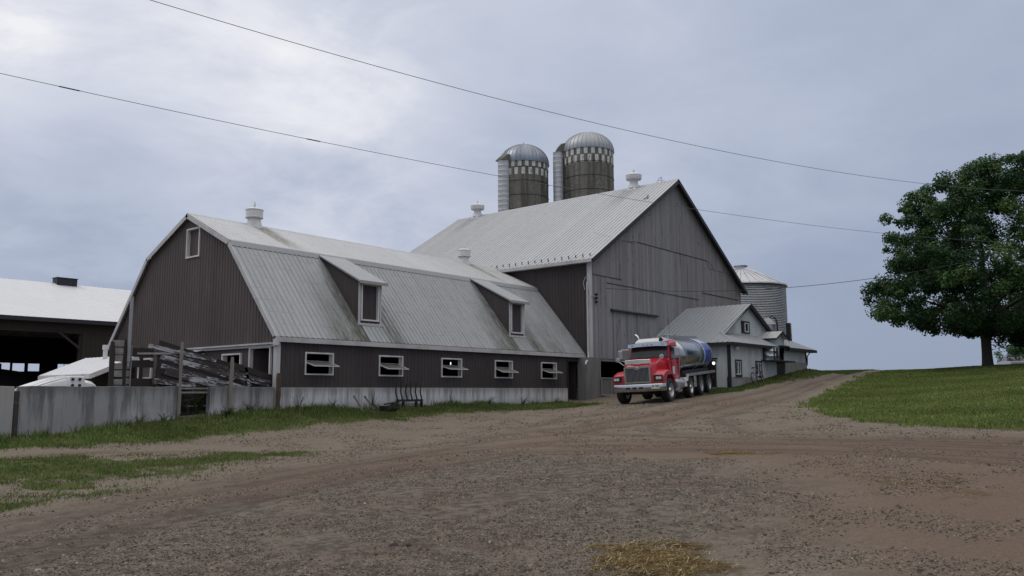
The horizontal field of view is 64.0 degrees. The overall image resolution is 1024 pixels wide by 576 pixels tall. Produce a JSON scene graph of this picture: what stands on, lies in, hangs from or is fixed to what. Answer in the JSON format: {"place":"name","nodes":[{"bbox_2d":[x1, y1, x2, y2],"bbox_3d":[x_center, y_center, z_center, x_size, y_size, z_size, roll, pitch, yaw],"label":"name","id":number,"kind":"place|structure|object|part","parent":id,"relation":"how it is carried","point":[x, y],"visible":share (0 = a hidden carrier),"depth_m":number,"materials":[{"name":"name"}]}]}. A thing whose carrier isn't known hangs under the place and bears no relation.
{"place":"outdoors","nodes":[
{"label":"outdoors","id":0,"kind":"place"},
{"bbox_2d":[0,449,337,514],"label":"yard grass","id":1,"kind":"structure","parent":0,"point":[116,469],"depth_m":15.78,"materials":[{"name":"green plant"}]},
{"bbox_2d":[0,73,1022,242],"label":"power line","id":2,"kind":"object","parent":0,"point":[431,163],"visible":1,"depth_m":21.79,"materials":[{"name":"grey metal"}]},
{"bbox_2d":[0,366,1023,575],"bbox_3d":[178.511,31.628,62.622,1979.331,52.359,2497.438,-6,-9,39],"label":"ground","id":3,"kind":"structure","parent":0,"point":[1001,505],"depth_m":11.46,"materials":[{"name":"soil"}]},
{"bbox_2d":[0,386,14,438],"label":"concrete wall","id":4,"kind":"structure","parent":3,"relation":"on","point":[6,402],"depth_m":22.24,"materials":[{"name":"grey concrete"}]},
{"bbox_2d":[11,391,19,436],"bbox_3d":[-13.632,3.489,22.457,0.200,1.320,0.120,-6,-9,39],"label":"joint board","id":5,"kind":"object","parent":4,"relation":"attached to","point":[15,410],"visible":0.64,"depth_m":22.40,"materials":[{"name":"grey wood"}]},
{"bbox_2d":[0,369,36,388],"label":"feed mound","id":6,"kind":"object","parent":3,"relation":"on","point":[15,379],"visible":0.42,"depth_m":45.71,"materials":[{"name":"black plastic"}]},
{"bbox_2d":[14,376,95,390],"bbox_3d":[-13.659,3.481,24.501,1.340,1.715,2.030,-6,-9,39],"label":"calf hutch","id":7,"kind":"object","parent":3,"relation":"on","point":[77,381],"visible":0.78,"depth_m":24.30,"materials":[{"name":"white plastic"}]},
{"bbox_2d":[0,277,131,380],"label":"pole barn","id":8,"kind":"structure","parent":3,"relation":"on","point":[47,327],"depth_m":48.77,"materials":[{"name":"white metal"}]},
{"bbox_2d":[38,345,138,385],"bbox_3d":[-14.429,3.356,27.781,3.920,2.900,1.580,-6,-9,39],"label":"feed shelter","id":9,"kind":"object","parent":3,"relation":"on","point":[95,371],"visible":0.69,"depth_m":27.93,"materials":[{"name":"white metal"}]},
{"bbox_2d":[16,386,177,436],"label":"concrete wall","id":10,"kind":"structure","parent":3,"relation":"on","point":[55,409],"depth_m":23.92,"materials":[{"name":"grey concrete"}]},
{"bbox_2d":[108,341,114,385],"bbox_3d":[-12.191,2.926,24.890,0.172,2.602,0.167,4,-8,-28],"label":"fence post","id":11,"kind":"object","parent":3,"relation":"on","point":[111,365],"visible":0.52,"depth_m":24.92,"materials":[{"name":"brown wood"}]},
{"bbox_2d":[121,339,126,385],"bbox_3d":[-11.970,2.923,25.259,0.142,2.702,0.147,-2,-8,17],"label":"fence post","id":12,"kind":"object","parent":3,"relation":"on","point":[124,365],"visible":0.52,"depth_m":25.28,"materials":[{"name":"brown wood"}]},
{"bbox_2d":[113,340,132,385],"bbox_3d":[-12.045,2.436,25.273,0.109,1.670,0.597,-6,-9,39],"label":"plank panel","id":13,"kind":"object","parent":12,"relation":"attached to","point":[118,358],"visible":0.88,"depth_m":25.22,"materials":[{"name":"grey wood"}]},
{"bbox_2d":[127,297,133,366],"bbox_3d":[-11.849,1.349,25.444,0.100,2.173,0.129,1,-7,-6],"label":"metal pipe","id":14,"kind":"object","parent":12,"relation":"attached to","point":[130,329],"visible":1,"depth_m":25.42,"materials":[{"name":"grey metal"}]},
{"bbox_2d":[177,342,183,417],"bbox_3d":[-10.569,2.995,26.108,0.112,2.561,0.119,-2,-8,17],"label":"fence post","id":15,"kind":"object","parent":3,"relation":"on","point":[180,379],"visible":0.88,"depth_m":26.09,"materials":[{"name":"grey wood"}]},
{"bbox_2d":[175,383,197,415],"bbox_3d":[-10.578,3.640,26.589,0.386,1.099,0.778,-6,-9,39],"label":"weed","id":16,"kind":"object","parent":3,"relation":"on","point":[183,407],"visible":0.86,"depth_m":26.58,"materials":[{"name":"green plant"}]},
{"bbox_2d":[187,389,204,414],"bbox_3d":[-10.322,3.740,26.821,0.488,0.910,0.458,-2,-7,10],"label":"weed","id":17,"kind":"object","parent":3,"relation":"on","point":[194,406],"visible":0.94,"depth_m":26.80,"materials":[{"name":"green plant"}]},
{"bbox_2d":[126,340,272,415],"bbox_3d":[-10.463,3.178,27.764,1.480,2.775,5.411,-6,-9,39],"label":"loading chute","id":18,"kind":"object","parent":3,"relation":"on","point":[197,366],"visible":0.59,"depth_m":27.07,"materials":[{"name":"grey wood"}]},
{"bbox_2d":[195,380,210,413],"bbox_3d":[-10.199,3.629,27.061,0.479,1.148,0.426,1,-7,-8],"label":"weed","id":19,"kind":"object","parent":3,"relation":"on","point":[201,407],"visible":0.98,"depth_m":27.03,"materials":[{"name":"green plant"}]},
{"bbox_2d":[221,405,238,416],"bbox_3d":[-9.236,4.057,26.878,0.410,0.427,0.552,-2,-8,14],"label":"weed","id":20,"kind":"object","parent":3,"relation":"on","point":[228,412],"visible":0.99,"depth_m":26.82,"materials":[{"name":"green plant"}]},
{"bbox_2d":[228,357,233,408],"bbox_3d":[-9.426,3.357,27.477,0.139,2.084,0.160,-2,-8,17],"label":"fence post","id":21,"kind":"object","parent":3,"relation":"on","point":[230,395],"visible":0.77,"depth_m":27.45,"materials":[{"name":"grey wood"}]},
{"bbox_2d":[206,386,273,415],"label":"concrete wall","id":22,"kind":"structure","parent":3,"relation":"on","point":[216,398],"depth_m":27.79,"materials":[{"name":"grey concrete"}]},
{"bbox_2d":[242,401,258,412],"bbox_3d":[-8.799,4.024,27.583,0.512,0.488,0.432,-1,-7,2],"label":"weed","id":23,"kind":"object","parent":3,"relation":"on","point":[248,407],"visible":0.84,"depth_m":27.63,"materials":[{"name":"green plant"}]},
{"bbox_2d":[275,373,281,409],"bbox_3d":[-8.229,3.689,28.880,0.185,1.375,0.175,4,-8,-28],"label":"fence post","id":24,"kind":"object","parent":3,"relation":"on","point":[278,390],"visible":0.81,"depth_m":28.83,"materials":[{"name":"wood"}]},
{"bbox_2d":[292,395,306,409],"bbox_3d":[-7.516,4.073,28.972,0.331,0.632,0.729,-6,-9,39],"label":"weed","id":25,"kind":"object","parent":3,"relation":"on","point":[296,400],"visible":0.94,"depth_m":29.02,"materials":[{"name":"green plant"}]},
{"bbox_2d":[0,398,614,451],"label":"verge grass","id":26,"kind":"structure","parent":3,"relation":"on","point":[137,428],"depth_m":26.07,"materials":[{"name":"green plant"}]},
{"bbox_2d":[108,202,585,408],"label":"gambrel barn","id":27,"kind":"structure","parent":3,"relation":"on","point":[316,320],"depth_m":34.29,"materials":[{"name":"grey metal"}]},
{"bbox_2d":[137,358,152,377],"bbox_3d":[-15.622,3.451,35.043,1.120,0.880,0.215,-6,-9,39],"label":"gable window","id":28,"kind":"structure","parent":27,"relation":"in","point":[147,372],"depth_m":35.03,"materials":[{"name":"white wood"}]},
{"bbox_2d":[185,227,200,258],"bbox_3d":[-12.957,-1.841,33.512,1.010,1.230,0.215,-6,-9,39],"label":"loft window","id":29,"kind":"structure","parent":27,"relation":"in","point":[193,237],"depth_m":33.64,"materials":[{"name":"white wood"}]},
{"bbox_2d":[221,353,241,376],"bbox_3d":[-10.524,2.959,30.919,1.270,0.970,0.215,-6,-9,39],"label":"gable window","id":30,"kind":"structure","parent":27,"relation":"in","point":[224,356],"depth_m":30.91,"materials":[{"name":"white wood"}]},
{"bbox_2d":[248,347,271,386],"bbox_3d":[-8.882,3.261,29.981,1.340,2.200,0.905,-6,-9,39],"label":"gable door","id":31,"kind":"structure","parent":27,"relation":"in","point":[261,360],"depth_m":30.28,"materials":[{"name":"wood"}]},
{"bbox_2d":[304,352,339,374],"bbox_3d":[-7.093,2.813,30.443,0.730,0.840,1.310,-6,-9,39],"label":"window","id":32,"kind":"structure","parent":27,"relation":"in","point":[330,364],"depth_m":30.52,"materials":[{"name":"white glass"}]},
{"bbox_2d":[378,355,408,376],"bbox_3d":[-4.837,3.155,33.199,0.740,0.840,1.310,-6,-9,39],"label":"window","id":33,"kind":"structure","parent":27,"relation":"in","point":[400,367],"depth_m":33.31,"materials":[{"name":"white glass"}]},
{"bbox_2d":[441,358,467,377],"bbox_3d":[-2.571,3.497,35.947,0.736,0.840,1.310,-6,-9,39],"label":"window","id":34,"kind":"structure","parent":27,"relation":"in","point":[459,367],"depth_m":36.09,"materials":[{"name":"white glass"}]},
{"bbox_2d":[494,360,518,377],"bbox_3d":[-0.319,3.839,38.706,0.744,0.840,1.310,-6,-9,39],"label":"window","id":35,"kind":"structure","parent":27,"relation":"in","point":[503,369],"depth_m":38.74,"materials":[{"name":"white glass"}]},
{"bbox_2d":[541,362,561,378],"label":"window","id":36,"kind":"structure","parent":27,"relation":"in","point":[554,370],"depth_m":41.59,"materials":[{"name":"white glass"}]},
{"bbox_2d":[567,360,577,400],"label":"door","id":37,"kind":"structure","parent":27,"relation":"in","point":[572,381],"depth_m":43.67,"materials":[{"name":"brown wood"}]},
{"bbox_2d":[370,390,378,405],"bbox_3d":[-5.383,4.349,31.922,0.239,0.871,0.472,-3,-8,21],"label":"weed","id":38,"kind":"object","parent":3,"relation":"on","point":[372,403],"visible":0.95,"depth_m":31.91,"materials":[{"name":"green plant"}]},
{"bbox_2d":[353,395,398,411],"bbox_3d":[-5.223,4.480,31.586,2.099,0.708,0.544,5,-9,-38],"label":"old implement","id":39,"kind":"object","parent":3,"relation":"on","point":[381,408],"visible":0.72,"depth_m":31.60,"materials":[{"name":"black paint"}]},
{"bbox_2d":[387,401,401,412],"bbox_3d":[-4.554,4.591,31.505,0.514,0.515,0.533,-2,-7,12],"label":"weed","id":40,"kind":"object","parent":3,"relation":"on","point":[392,409],"visible":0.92,"depth_m":31.52,"materials":[{"name":"green plant"}]},
{"bbox_2d":[395,382,422,408],"bbox_3d":[-4.159,4.359,33.145,0.183,1.139,1.426,-6,-9,39],"label":"bale fork","id":41,"kind":"object","parent":3,"relation":"on","point":[403,401],"visible":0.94,"depth_m":33.09,"materials":[{"name":"black paint"}]},
{"bbox_2d":[496,142,548,211],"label":"silo","id":42,"kind":"object","parent":3,"relation":"on","point":[526,162],"visible":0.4,"depth_m":74.73,"materials":[{"name":"concrete"}]},
{"bbox_2d":[411,169,747,399],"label":"weathered barn","id":43,"kind":"structure","parent":3,"relation":"on","point":[571,260],"depth_m":50.07,"materials":[{"name":"grey wood"}]},
{"bbox_2d":[600,361,616,396],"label":"metal gate","id":44,"kind":"structure","parent":43,"relation":"attached to","point":[606,387],"depth_m":44.44,"materials":[{"name":"grey metal"}]},
{"bbox_2d":[613,311,636,359],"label":"sliding door","id":45,"kind":"structure","parent":43,"relation":"in","point":[624,324],"depth_m":46.38,"materials":[{"name":"grey wood"}]},
{"bbox_2d":[636,314,656,338],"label":"sliding door","id":46,"kind":"structure","parent":43,"relation":"in","point":[646,325],"depth_m":48.42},
{"bbox_2d":[606,249,1021,291],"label":"service cable","id":47,"kind":"object","parent":43,"relation":"attached to","point":[829,283],"visible":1,"depth_m":43.16,"materials":[{"name":"black rubber"}]},
{"bbox_2d":[553,132,613,201],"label":"silo","id":48,"kind":"object","parent":3,"relation":"on","point":[583,162],"visible":0.38,"depth_m":74.73,"materials":[{"name":"concrete"}]},
{"bbox_2d":[576,537,746,575],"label":"straw litter","id":49,"kind":"object","parent":3,"relation":"on","point":[660,560],"visible":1,"depth_m":6.95,"materials":[{"name":"beige plant"}]},
{"bbox_2d":[612,318,714,403],"bbox_3d":[7.555,3.492,40.069,2.900,3.763,9.616,-6,-6,27],"label":"milk tanker","id":50,"kind":"object","parent":3,"relation":"on","point":[666,367],"visible":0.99,"depth_m":37.57,"materials":[{"name":"red paint"}]},
{"bbox_2d":[656,304,795,387],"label":"milk house","id":51,"kind":"structure","parent":3,"relation":"on","point":[737,338],"depth_m":48.43,"materials":[{"name":"grey paint"}]},
{"bbox_2d":[704,360,716,386],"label":"door","id":52,"kind":"structure","parent":51,"relation":"in","point":[710,366],"depth_m":45.73,"materials":[{"name":"black paint"}]},
{"bbox_2d":[735,359,741,376],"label":"window","id":53,"kind":"structure","parent":51,"relation":"in","point":[738,363],"depth_m":45.97,"materials":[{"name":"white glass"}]},
{"bbox_2d":[741,321,749,333],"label":"window","id":54,"kind":"structure","parent":51,"relation":"in","point":[745,326],"depth_m":49.58,"materials":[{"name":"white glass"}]},
{"bbox_2d":[755,361,762,377],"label":"window","id":55,"kind":"structure","parent":51,"relation":"in","point":[757,363],"depth_m":48.16,"materials":[{"name":"white glass"}]},
{"bbox_2d":[763,347,779,359],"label":"metal tank","id":56,"kind":"object","parent":51,"relation":"on","point":[768,353],"visible":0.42,"depth_m":49.08,"materials":[{"name":"metal"}]},
{"bbox_2d":[776,362,783,374],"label":"lower door","id":57,"kind":"structure","parent":51,"relation":"in","point":[780,366],"depth_m":50.72,"materials":[{"name":"black paint"}]},
{"bbox_2d":[702,449,782,456],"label":"straw litter","id":58,"kind":"object","parent":3,"relation":"on","point":[733,451],"visible":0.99,"depth_m":16.22,"materials":[{"name":"plant"}]},
{"bbox_2d":[750,365,763,383],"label":"bicycle","id":59,"kind":"object","parent":3,"relation":"on","point":[756,376],"visible":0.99,"depth_m":46.70,"materials":[{"name":"metal"}]},
{"bbox_2d":[733,265,787,334],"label":"grain bin","id":60,"kind":"object","parent":3,"relation":"on","point":[766,301],"visible":0.16,"depth_m":62.88,"materials":[{"name":"metal"}]},
{"bbox_2d":[764,315,777,331],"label":"hopper tank","id":61,"kind":"object","parent":3,"relation":"on","point":[771,323],"visible":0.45,"depth_m":57.68,"materials":[{"name":"metal"}]},
{"bbox_2d":[693,368,874,396],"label":"bank grass","id":62,"kind":"structure","parent":3,"relation":"on","point":[778,379],"depth_m":48.95,"materials":[{"name":"green plant"}]},
{"bbox_2d":[780,340,816,373],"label":"shed","id":63,"kind":"structure","parent":3,"relation":"on","point":[796,352],"depth_m":52.99,"materials":[{"name":"grey paint"}]},
{"bbox_2d":[794,364,1023,429],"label":"lawn grass","id":64,"kind":"structure","parent":3,"relation":"on","point":[951,379],"depth_m":31.39,"materials":[{"name":"green plant"}]},
{"bbox_2d":[860,150,1023,365],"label":"maple tree","id":65,"kind":"object","parent":3,"relation":"on","point":[959,318],"visible":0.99,"depth_m":52.77,"materials":[{"name":"green plant"}]},
{"bbox_2d":[992,253,1023,315],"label":"broadleaf tree","id":66,"kind":"object","parent":3,"relation":"on","point":[1016,298],"visible":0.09,"depth_m":76.27,"materials":[{"name":"green plant"}]},
{"bbox_2d":[994,345,1023,363],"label":"shrub","id":67,"kind":"object","parent":3,"relation":"on","point":[1010,349],"visible":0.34,"depth_m":88.58,"materials":[{"name":"green plant"}]},
{"bbox_2d":[998,356,1023,364],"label":"parked car","id":68,"kind":"object","parent":3,"relation":"on","point":[1011,360],"visible":0.22,"depth_m":80.17,"materials":[{"name":"silver metal"}]},
{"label":"windows","id":69,"kind":"part","parent":68,"relation":"part of","materials":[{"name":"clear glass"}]},
{"bbox_2d":[1004,337,1023,355],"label":"hedge bush","id":70,"kind":"object","parent":3,"relation":"on","point":[1017,352],"visible":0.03,"depth_m":92.80,"materials":[{"name":"green plant"}]},
{"bbox_2d":[0,0,1023,370],"label":"sky","id":71,"kind":"structure","parent":0,"point":[910,91],"materials":[{"name":"grey"}]},
{"bbox_2d":[151,0,1011,190],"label":"power line","id":72,"kind":"object","parent":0,"point":[524,105],"visible":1,"depth_m":18.98,"materials":[{"name":"grey metal"}]},
{"bbox_2d":[786,323,791,340],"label":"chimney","id":73,"kind":"object","parent":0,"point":[788,331],"visible":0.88,"depth_m":57.20,"materials":[{"name":"black metal"}]},
{"bbox_2d":[840,474,1018,499],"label":"straw litter","id":74,"kind":"object","parent":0,"point":[947,477],"visible":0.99,"depth_m":10.98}
]}

